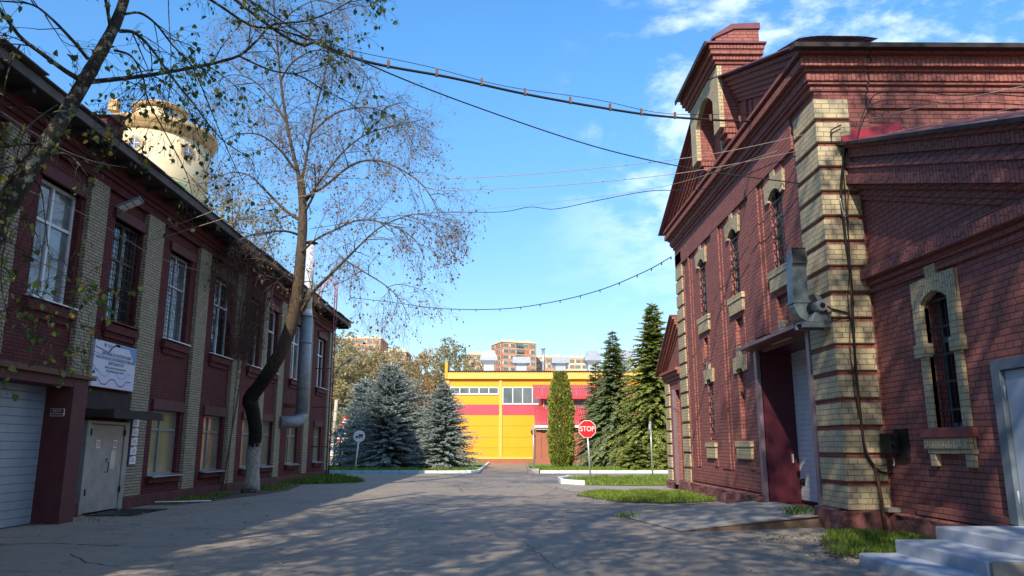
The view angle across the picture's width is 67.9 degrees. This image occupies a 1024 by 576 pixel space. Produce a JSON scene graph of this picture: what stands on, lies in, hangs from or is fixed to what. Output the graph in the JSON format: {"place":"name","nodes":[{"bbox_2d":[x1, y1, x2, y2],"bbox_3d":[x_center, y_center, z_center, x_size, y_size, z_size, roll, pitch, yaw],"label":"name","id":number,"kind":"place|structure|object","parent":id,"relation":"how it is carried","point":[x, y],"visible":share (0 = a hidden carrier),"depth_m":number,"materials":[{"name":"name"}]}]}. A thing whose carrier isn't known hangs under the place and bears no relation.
{"place":"outdoors","nodes":[
{"label":"outdoors","id":0,"kind":"place"},
{"bbox_2d":[155,491,232,503],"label":"grass","id":1,"kind":"structure","parent":0,"point":[206,496],"depth_m":23.40,"materials":[{"name":"plant"}]},
{"bbox_2d":[151,484,300,504],"bbox_3d":[-9.361,7.466,27.982,2.200,0.001,14.000,0,-12,-1],"label":"bare ground strip","id":2,"kind":"object","parent":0,"point":[238,495],"visible":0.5,"depth_m":25.81,"materials":[{"name":"soil"}]},
{"bbox_2d":[211,221,291,489],"bbox_3d":[-10.066,2.755,28.532,2.283,9.265,6.737,0,-12,-1],"label":"tree","id":3,"kind":"object","parent":2,"relation":"on","point":[247,345],"visible":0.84,"depth_m":28.49,"materials":[{"name":"plant"}]},
{"bbox_2d":[167,0,491,492],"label":"linden tree","id":4,"kind":"object","parent":2,"relation":"on","point":[255,390],"visible":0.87,"depth_m":27.25,"materials":[{"name":"brown plant"}]},
{"bbox_2d":[240,482,297,490],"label":"grass","id":5,"kind":"structure","parent":0,"point":[272,487],"depth_m":29.25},
{"bbox_2d":[281,472,364,483],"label":"grass","id":6,"kind":"structure","parent":0,"point":[329,478],"depth_m":34.55,"materials":[{"name":"plant"}]},
{"bbox_2d":[329,462,487,470],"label":"lawn","id":7,"kind":"structure","parent":0,"point":[480,463],"depth_m":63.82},
{"bbox_2d":[328,377,373,465],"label":"blue spruce","id":8,"kind":"object","parent":7,"relation":"on","point":[364,383],"visible":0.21,"depth_m":57.18,"materials":[{"name":"brown plant"}]},
{"bbox_2d":[353,430,364,469],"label":"lorry sign","id":9,"kind":"object","parent":7,"relation":"on","point":[358,436],"visible":0.98,"depth_m":49.08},
{"bbox_2d":[330,362,444,467],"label":"blue spruce","id":10,"kind":"object","parent":7,"relation":"on","point":[388,425],"visible":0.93,"depth_m":53.50,"materials":[{"name":"brown plant"}]},
{"bbox_2d":[401,381,485,468],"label":"blue spruce","id":11,"kind":"object","parent":7,"relation":"on","point":[445,433],"visible":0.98,"depth_m":52.59,"materials":[{"name":"brown plant"}]},
{"bbox_2d":[0,473,887,575],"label":"asphalt road","id":12,"kind":"structure","parent":0,"point":[373,541],"depth_m":13.50,"materials":[{"name":"asphalt"}]},
{"bbox_2d":[84,509,166,515],"bbox_3d":[-9.476,5.539,18.780,1.100,0.016,2.000,0,-12,-1],"label":"door mat","id":13,"kind":"object","parent":12,"relation":"on","point":[127,512],"depth_m":18.58,"materials":[{"name":"black"}]},
{"bbox_2d":[0,0,414,404],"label":"leafy linden tree","id":14,"kind":"object","parent":12,"relation":"on","point":[17,186],"visible":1,"depth_m":9.50,"materials":[{"name":"green plant"}]},
{"bbox_2d":[21,478,864,575],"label":"fallen leaves","id":15,"kind":"object","parent":12,"relation":"on","point":[836,558],"visible":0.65,"depth_m":13.94,"materials":[{"name":"brown plant"}]},
{"bbox_2d":[75,484,859,564],"bbox_3d":[-6.178,6.244,22.155,11.626,0.022,32.931,7,-14,-30],"label":"grit","id":16,"kind":"object","parent":12,"relation":"on","point":[817,554],"visible":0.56,"depth_m":12.57,"materials":[{"name":"gravel"}]},
{"bbox_2d":[557,475,584,484],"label":"island kerb","id":17,"kind":"structure","parent":12,"relation":"on","point":[562,479],"depth_m":32.97,"materials":[{"name":"white paint"}]},
{"bbox_2d":[578,494,715,503],"bbox_3d":[4.192,6.779,24.709,4.156,0.001,6.231,0,-12,-1],"label":"soil fringe","id":18,"kind":"object","parent":12,"relation":"on","point":[641,502],"visible":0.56,"depth_m":22.07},
{"bbox_2d":[628,501,821,531],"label":"concrete ramp","id":19,"kind":"structure","parent":12,"relation":"on","point":[750,515],"depth_m":16.09,"materials":[{"name":"concrete"}]},
{"bbox_2d":[781,503,814,514],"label":"weeds","id":20,"kind":"object","parent":19,"relation":"on","point":[795,510],"visible":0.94,"depth_m":15.91,"materials":[{"name":"green plant"}]},
{"bbox_2d":[819,535,858,558],"bbox_3d":[5.925,4.219,12.432,2.516,0.001,4.154,0,-12,-1],"label":"soil fringe","id":21,"kind":"object","parent":12,"relation":"on","point":[834,554],"visible":0.17,"depth_m":11.44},
{"bbox_2d":[827,541,888,555],"bbox_3d":[6.008,4.197,12.384,2.250,0.001,3.650,0,-12,-1],"label":"earth corner","id":22,"kind":"object","parent":21,"relation":"on","point":[843,544],"visible":0.11,"depth_m":12.39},
{"bbox_2d":[820,527,936,556],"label":"grass","id":23,"kind":"structure","parent":22,"relation":"on","point":[881,540],"depth_m":12.66,"materials":[{"name":"plant"}]},
{"bbox_2d":[874,467,887,530],"bbox_3d":[6.900,3.974,14.210,0.065,1.227,0.183,3,-12,-14],"label":"conduit pipe","id":24,"kind":"object","parent":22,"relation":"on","point":[880,497],"visible":0.79,"depth_m":14.19,"materials":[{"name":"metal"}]},
{"bbox_2d":[481,463,527,472],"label":"paved path","id":25,"kind":"structure","parent":0,"point":[506,468],"depth_m":56.24,"materials":[{"name":"concrete"}]},
{"bbox_2d":[528,424,538,472],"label":"thin post","id":26,"kind":"object","parent":25,"relation":"on","point":[533,470],"visible":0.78,"depth_m":47.08,"materials":[{"name":"metal"}]},
{"bbox_2d":[0,0,1023,445],"label":"sky","id":27,"kind":"structure","parent":0,"point":[638,54],"materials":[{"name":"blue"}]},
{"bbox_2d":[445,362,641,462],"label":"yellow hall","id":28,"kind":"structure","parent":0,"point":[499,405],"depth_m":75.14,"materials":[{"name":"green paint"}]},
{"bbox_2d":[450,387,498,394],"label":"window","id":29,"kind":"structure","parent":28,"relation":"in","point":[461,390],"depth_m":75.43,"materials":[{"name":"white paint"}]},
{"bbox_2d":[480,350,497,370],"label":"roof vent","id":30,"kind":"object","parent":28,"relation":"on","point":[489,359],"visible":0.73,"depth_m":81.38,"materials":[{"name":"metal"}]},
{"bbox_2d":[512,357,529,370],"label":"roof vent","id":31,"kind":"object","parent":28,"relation":"on","point":[521,363],"visible":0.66,"depth_m":81.25,"materials":[{"name":"metal"}]},
{"bbox_2d":[502,387,548,404],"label":"window","id":32,"kind":"structure","parent":28,"relation":"in","point":[510,395],"depth_m":75.34,"materials":[{"name":"white paint"}]},
{"bbox_2d":[551,357,569,370],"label":"roof vent","id":33,"kind":"object","parent":28,"relation":"on","point":[559,363],"visible":0.66,"depth_m":81.29,"materials":[{"name":"metal"}]},
{"bbox_2d":[583,350,601,370],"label":"roof vent","id":34,"kind":"object","parent":28,"relation":"on","point":[591,357],"visible":0.57,"depth_m":81.48,"materials":[{"name":"metal"}]},
{"bbox_2d":[620,350,635,370],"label":"roof vent","id":35,"kind":"object","parent":28,"relation":"on","point":[627,353],"visible":0.23,"depth_m":81.53,"materials":[{"name":"metal"}]},
{"bbox_2d":[527,462,669,470],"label":"lawn","id":36,"kind":"structure","parent":0,"point":[530,464],"depth_m":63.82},
{"bbox_2d":[546,371,575,466],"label":"columnar thuja","id":37,"kind":"object","parent":36,"relation":"on","point":[560,393],"visible":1,"depth_m":55.95,"materials":[{"name":"green plant"}]},
{"bbox_2d":[574,361,603,465],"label":"green spruce","id":38,"kind":"object","parent":36,"relation":"on","point":[597,385],"visible":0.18,"depth_m":59.81,"materials":[{"name":"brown plant"}]},
{"bbox_2d":[573,331,637,466],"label":"green spruce","id":39,"kind":"object","parent":36,"relation":"on","point":[606,422],"visible":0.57,"depth_m":56.46,"materials":[{"name":"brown plant"}]},
{"bbox_2d":[594,303,667,469],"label":"green spruce","id":40,"kind":"object","parent":36,"relation":"on","point":[649,391],"visible":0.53,"depth_m":52.52,"materials":[{"name":"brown plant"}]},
{"bbox_2d":[611,440,660,469],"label":"green spruce","id":41,"kind":"object","parent":36,"relation":"on","point":[633,457],"visible":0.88,"depth_m":49.31,"materials":[{"name":"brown plant"}]},
{"bbox_2d":[648,437,669,468],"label":"green spruce","id":42,"kind":"object","parent":36,"relation":"on","point":[663,455],"visible":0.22,"depth_m":49.03,"materials":[{"name":"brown plant"}]},
{"bbox_2d":[557,485,675,491],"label":"footpath","id":43,"kind":"structure","parent":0,"point":[582,488],"depth_m":29.71,"materials":[{"name":"concrete"}]},
{"bbox_2d":[578,488,716,502],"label":"grass","id":44,"kind":"structure","parent":0,"point":[652,495],"depth_m":23.92,"materials":[{"name":"plant"}]},
{"bbox_2d":[859,526,1023,575],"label":"door steps","id":45,"kind":"structure","parent":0,"point":[974,551],"depth_m":9.50,"materials":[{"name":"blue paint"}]},
{"label":"ground","id":46,"kind":"structure","parent":0,"visible":0},
{"bbox_2d":[99,99,217,200],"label":"water tower","id":47,"kind":"structure","parent":46,"relation":"on","point":[163,163],"depth_m":64.17,"materials":[{"name":"white paint"}]},
{"bbox_2d":[0,37,352,527],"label":"brick building","id":48,"kind":"structure","parent":46,"relation":"on","point":[71,463],"depth_m":20.15,"materials":[{"name":"brick"}]},
{"bbox_2d":[0,381,46,527],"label":"garage door","id":49,"kind":"structure","parent":48,"relation":"in","point":[21,420],"depth_m":15.60,"materials":[{"name":"metal"}]},
{"bbox_2d":[25,179,77,309],"bbox_3d":[-10.285,-0.986,17.120,0.390,2.720,1.720,0,-12,-1],"label":"window","id":50,"kind":"structure","parent":48,"relation":"in","point":[59,217],"depth_m":17.30,"materials":[{"name":"glass"}]},
{"bbox_2d":[75,420,129,515],"bbox_3d":[-10.151,4.438,18.932,0.210,2.200,2.060,0,-12,-1],"label":"entrance door","id":51,"kind":"structure","parent":48,"relation":"in","point":[103,457],"depth_m":18.79,"materials":[{"name":"grey paint"}]},
{"bbox_2d":[88,339,136,391],"bbox_3d":[-10.132,1.999,19.359,0.067,1.130,2.100,0,-12,-1],"label":"sign board","id":52,"kind":"object","parent":48,"relation":"attached to","point":[113,364],"visible":1,"depth_m":19.26,"materials":[{"name":"plastic"}]},
{"bbox_2d":[1,111,239,202],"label":"wall wire","id":53,"kind":"object","parent":48,"relation":"attached to","point":[95,161],"depth_m":17.12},
{"bbox_2d":[103,221,140,329],"bbox_3d":[-10.313,-0.343,20.203,0.390,2.720,1.620,0,-12,-1],"label":"window","id":54,"kind":"structure","parent":48,"relation":"in","point":[123,251],"depth_m":20.34,"materials":[{"name":"black glass"}]},
{"bbox_2d":[30,191,216,274],"bbox_3d":[-10.003,-1.287,21.126,0.407,1.558,17.013,1,-12,-3],"label":"wall wire","id":55,"kind":"object","parent":48,"relation":"attached to","point":[113,231],"depth_m":18.53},
{"bbox_2d":[112,196,143,216],"bbox_3d":[-9.814,-2.074,19.351,0.729,0.494,0.343,2,-12,-9],"label":"floodlight","id":56,"kind":"object","parent":48,"relation":"attached to","point":[129,204],"visible":1,"depth_m":19.32,"materials":[{"name":"blue paint"}]},
{"bbox_2d":[127,419,139,465],"bbox_3d":[-10.164,4.126,20.422,0.049,1.260,0.410,0,-12,-1],"label":"notice strip","id":57,"kind":"object","parent":48,"relation":"attached to","point":[133,443],"visible":0.94,"depth_m":20.36,"materials":[{"name":"paper"}]},
{"bbox_2d":[146,410,182,477],"bbox_3d":[-10.313,4.619,22.591,0.390,1.900,2.020,0,-12,-1],"label":"window","id":58,"kind":"structure","parent":48,"relation":"in","point":[160,459],"depth_m":22.75,"materials":[{"name":"beige glass"}]},
{"bbox_2d":[162,253,190,345],"bbox_3d":[-10.344,0.346,23.507,0.390,2.720,1.670,0,-12,-1],"label":"window","id":59,"kind":"structure","parent":48,"relation":"in","point":[176,294],"depth_m":23.65,"materials":[{"name":"glass"}]},
{"bbox_2d":[199,415,225,472],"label":"window","id":60,"kind":"structure","parent":48,"relation":"in","point":[209,439],"depth_m":26.44,"materials":[{"name":"beige glass"}]},
{"bbox_2d":[209,279,232,359],"bbox_3d":[-10.377,1.107,27.153,0.390,2.720,1.820,0,-12,-1],"label":"window","id":61,"kind":"structure","parent":48,"relation":"in","point":[215,349],"depth_m":27.32,"materials":[{"name":"glass"}]},
{"bbox_2d":[239,419,248,469],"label":"window","id":62,"kind":"structure","parent":48,"relation":"in","point":[245,432],"depth_m":29.99,"materials":[{"name":"beige glass"}]},
{"bbox_2d":[259,421,274,467],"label":"window","id":63,"kind":"structure","parent":48,"relation":"in","point":[265,425],"depth_m":32.48,"materials":[{"name":"beige glass"}]},
{"bbox_2d":[266,311,277,373],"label":"window","id":64,"kind":"structure","parent":48,"relation":"in","point":[270,346],"depth_m":33.39,"materials":[{"name":"glass"}]},
{"bbox_2d":[284,428,299,465],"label":"window","id":65,"kind":"structure","parent":48,"relation":"in","point":[290,437],"depth_m":36.26,"materials":[{"name":"beige glass"}]},
{"bbox_2d":[290,326,299,380],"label":"window","id":66,"kind":"structure","parent":48,"relation":"in","point":[295,343],"depth_m":37.20,"materials":[{"name":"glass"}]},
{"bbox_2d":[279,240,317,427],"bbox_3d":[-9.901,2.010,35.181,0.736,8.850,1.475,-11,-16,43],"label":"flue pipe","id":67,"kind":"object","parent":48,"relation":"attached to","point":[299,418],"visible":0.88,"depth_m":34.95,"materials":[{"name":"metal"}]},
{"bbox_2d":[312,427,322,462],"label":"window","id":68,"kind":"structure","parent":48,"relation":"in","point":[316,429],"depth_m":41.22,"materials":[{"name":"beige glass"}]},
{"bbox_2d":[316,338,326,389],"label":"window","id":69,"kind":"structure","parent":48,"relation":"in","point":[320,343],"depth_m":42.21,"materials":[{"name":"plastic"}]},
{"bbox_2d":[310,279,337,474],"bbox_3d":[-9.898,4.633,40.035,0.888,10.375,0.614,0,-12,-1],"label":"roof ladder","id":70,"kind":"object","parent":48,"relation":"attached to","point":[333,358],"visible":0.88,"depth_m":39.92,"materials":[{"name":"metal"}]},
{"bbox_2d":[183,161,320,291],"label":"yellowing tree","id":71,"kind":"object","parent":46,"relation":"on","point":[244,219],"visible":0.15,"depth_m":43.34,"materials":[{"name":"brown plant"}]},
{"bbox_2d":[328,329,364,455],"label":"autumn tree","id":72,"kind":"object","parent":46,"relation":"on","point":[340,340],"visible":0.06,"depth_m":95.50,"materials":[{"name":"brown plant"}]},
{"bbox_2d":[330,340,389,459],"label":"autumn tree","id":73,"kind":"object","parent":46,"relation":"on","point":[344,371],"visible":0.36,"depth_m":82.62,"materials":[{"name":"yellow plant"}]},
{"bbox_2d":[343,335,388,369],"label":"apartment block","id":74,"kind":"structure","parent":46,"relation":"on","point":[373,341],"depth_m":223.07,"materials":[{"name":"brick"}]},
{"bbox_2d":[348,342,421,417],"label":"autumn tree","id":75,"kind":"object","parent":46,"relation":"on","point":[378,362],"visible":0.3,"depth_m":87.09,"materials":[{"name":"brown plant"}]},
{"bbox_2d":[382,349,411,371],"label":"apartment block","id":76,"kind":"structure","parent":46,"relation":"on","point":[405,353],"depth_m":224.40,"materials":[{"name":"brick"}]},
{"bbox_2d":[329,462,489,472],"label":"kerb","id":77,"kind":"structure","parent":46,"relation":"on","point":[479,470],"depth_m":46.40,"materials":[{"name":"white paint"}]},
{"bbox_2d":[400,348,438,428],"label":"autumn tree","id":78,"kind":"object","parent":46,"relation":"on","point":[424,364],"visible":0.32,"depth_m":93.37,"materials":[{"name":"brown plant"}]},
{"bbox_2d":[410,369,445,442],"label":"autumn tree","id":79,"kind":"object","parent":46,"relation":"on","point":[440,379],"visible":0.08,"depth_m":98.08,"materials":[{"name":"brown plant"}]},
{"bbox_2d":[415,336,479,398],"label":"autumn tree","id":80,"kind":"object","parent":46,"relation":"on","point":[445,352],"visible":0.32,"depth_m":103.20,"materials":[{"name":"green plant"}]},
{"bbox_2d":[463,351,483,370],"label":"apartment block","id":81,"kind":"structure","parent":46,"relation":"on","point":[476,354],"depth_m":226.79,"materials":[{"name":"brick"}]},
{"bbox_2d":[491,339,536,370],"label":"apartment block","id":82,"kind":"structure","parent":46,"relation":"on","point":[505,351],"depth_m":222.69,"materials":[{"name":"brick"}]},
{"bbox_2d":[536,354,559,370],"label":"apartment block","id":83,"kind":"structure","parent":46,"relation":"on","point":[549,366],"depth_m":232.21,"materials":[{"name":"brick"}]},
{"bbox_2d":[564,355,586,370],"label":"apartment block","id":84,"kind":"structure","parent":46,"relation":"on","point":[576,363],"depth_m":236.30,"materials":[{"name":"brick"}]},
{"bbox_2d":[533,384,642,463],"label":"red roofed extension","id":85,"kind":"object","parent":46,"relation":"on","point":[541,448],"visible":0.2,"depth_m":68.32,"materials":[{"name":"orange brick"}]},
{"bbox_2d":[540,470,667,472],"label":"front kerb","id":86,"kind":"structure","parent":46,"relation":"on","point":[599,471],"depth_m":46.49,"materials":[{"name":"white paint"}]},
{"bbox_2d":[655,315,684,488],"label":"gabled building","id":87,"kind":"structure","parent":46,"relation":"on","point":[668,368],"depth_m":29.36,"materials":[{"name":"brick"}]},
{"bbox_2d":[658,22,1023,531],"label":"gabled brick building","id":88,"kind":"structure","parent":46,"relation":"on","point":[769,411],"depth_m":18.40,"materials":[{"name":"brick"}]},
{"bbox_2d":[351,256,671,310],"bbox_3d":[-1.240,0.268,36.191,20.317,2.171,0.950,-10,-16,41],"label":"overhead cable","id":89,"kind":"object","parent":88,"relation":"attached to","point":[670,257],"visible":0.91,"depth_m":33.13,"materials":[{"name":"rubber"}]},
{"bbox_2d":[311,156,795,228],"bbox_3d":[0.012,-2.592,24.721,2.294,2.842,22.309,11,-16,-43],"label":"overhead wire","id":90,"kind":"object","parent":88,"relation":"attached to","point":[611,197],"visible":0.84,"depth_m":22.39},
{"bbox_2d":[154,105,1023,239],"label":"overhead wire","id":91,"kind":"object","parent":88,"relation":"attached to","point":[592,182],"visible":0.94,"depth_m":19.18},
{"bbox_2d":[157,86,1022,231],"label":"overhead wire","id":92,"kind":"object","parent":88,"relation":"attached to","point":[600,167],"visible":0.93,"depth_m":19.27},
{"bbox_2d":[455,151,775,211],"bbox_3d":[2.384,-2.966,23.154,0.874,1.438,12.787,11,-16,-41],"label":"overhead wire","id":93,"kind":"object","parent":88,"relation":"attached to","point":[629,192],"visible":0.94,"depth_m":22.28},
{"bbox_2d":[695,244,709,334],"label":"window","id":94,"kind":"structure","parent":88,"relation":"in","point":[703,323],"depth_m":25.32,"materials":[{"name":"blue paint"}]},
{"bbox_2d":[703,361,717,457],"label":"window","id":95,"kind":"structure","parent":88,"relation":"in","point":[711,448],"depth_m":24.22,"materials":[{"name":"blue paint"}]},
{"bbox_2d":[724,212,744,316],"bbox_3d":[6.420,-0.749,21.780,0.258,3.000,1.400,0,-12,-1],"label":"window","id":96,"kind":"structure","parent":88,"relation":"in","point":[736,304],"depth_m":21.80,"materials":[{"name":"brick"}]},
{"bbox_2d":[763,168,786,292],"bbox_3d":[6.452,-1.466,18.344,0.258,3.000,1.400,0,-12,-1],"label":"window","id":97,"kind":"structure","parent":88,"relation":"in","point":[773,190],"depth_m":18.42,"materials":[{"name":"brick"}]},
{"bbox_2d":[786,248,831,329],"bbox_3d":[6.113,0.008,15.636,0.702,1.709,0.775,0,-12,-1],"label":"exhaust blower","id":98,"kind":"object","parent":88,"relation":"attached to","point":[806,311],"visible":1,"depth_m":15.65,"materials":[{"name":"grey paint"}]},
{"bbox_2d":[842,150,858,414],"bbox_3d":[6.727,-0.206,15.178,0.226,5.416,0.020,0,-12,-1],"label":"corner cable","id":99,"kind":"object","parent":88,"relation":"attached to","point":[848,285],"visible":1,"depth_m":15.13,"materials":[{"name":"rubber"}]},
{"bbox_2d":[836,109,1023,538],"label":"brick annex","id":100,"kind":"object","parent":46,"relation":"on","point":[942,273],"visible":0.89,"depth_m":12.46,"materials":[{"name":"brick"}]},
{"bbox_2d":[840,148,891,473],"bbox_3d":[7.068,0.291,15.123,0.744,6.633,0.052,0,-12,-1],"label":"corner cable","id":101,"kind":"object","parent":100,"relation":"attached to","point":[852,310],"visible":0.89,"depth_m":15.05,"materials":[{"name":"rubber"}]},
{"bbox_2d":[847,184,891,465],"bbox_3d":[6.961,0.210,15.109,0.694,6.497,0.024,0,-12,-1],"label":"corner cable","id":102,"kind":"object","parent":100,"relation":"attached to","point":[850,347],"visible":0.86,"depth_m":14.88,"materials":[{"name":"metal"}]},
{"bbox_2d":[879,429,910,466],"bbox_3d":[7.119,2.974,14.140,0.218,0.689,0.670,0,-12,-1],"label":"switch box","id":103,"kind":"object","parent":100,"relation":"attached to","point":[896,442],"visible":1,"depth_m":14.10,"materials":[{"name":"black metal"}]},
{"bbox_2d":[857,91,1023,138],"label":"eaves cable","id":104,"kind":"object","parent":100,"relation":"attached to","point":[930,93],"visible":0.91,"depth_m":15.99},
{"bbox_2d":[909,263,978,467],"bbox_3d":[7.310,1.264,12.747,0.450,3.390,1.420,0,-12,-1],"label":"window","id":105,"kind":"structure","parent":100,"relation":"in","point":[954,440],"depth_m":12.82,"materials":[{"name":"brick"}]},
{"bbox_2d":[989,355,1023,525],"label":"door","id":106,"kind":"structure","parent":100,"relation":"in","point":[1007,374],"depth_m":10.95,"materials":[{"name":"white paint"}]},
{"label":"grass verge","id":107,"kind":"structure","parent":0,"visible":0},
{"bbox_2d":[579,420,595,479],"bbox_3d":[3.606,7.755,36.264,0.813,2.829,0.132,0,-12,-1],"label":"stop sign","id":108,"kind":"object","parent":107,"relation":"on","point":[587,429],"visible":0.99,"depth_m":36.39,"materials":[{"name":"metal"}]},
{"bbox_2d":[567,474,668,484],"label":"grass","id":109,"kind":"structure","parent":107,"relation":"on","point":[652,479],"depth_m":34.12,"materials":[{"name":"plant"}]},
{"label":"sandy strip","id":110,"kind":"structure","parent":0,"visible":0},
{"bbox_2d":[330,400,337,459],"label":"concrete pole","id":111,"kind":"object","parent":110,"relation":"on","point":[335,413],"visible":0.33,"depth_m":64.86,"materials":[{"name":"white paint"}]},
{"bbox_3d":[-9.086,-3.049,10.359,0.304,13.400,0.320,0,-12,-1],"label":"cable pole","id":112,"kind":"object","parent":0,"visible":0},
{"bbox_2d":[235,0,752,122],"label":"overhead cable","id":113,"kind":"object","parent":112,"relation":"attached to","point":[524,93],"visible":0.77,"depth_m":16.38,"materials":[{"name":"black metal"}]},
{"bbox_2d":[249,0,804,183],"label":"overhead cable","id":114,"kind":"object","parent":112,"relation":"attached to","point":[527,124],"visible":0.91,"depth_m":17.06,"materials":[{"name":"rubber"}]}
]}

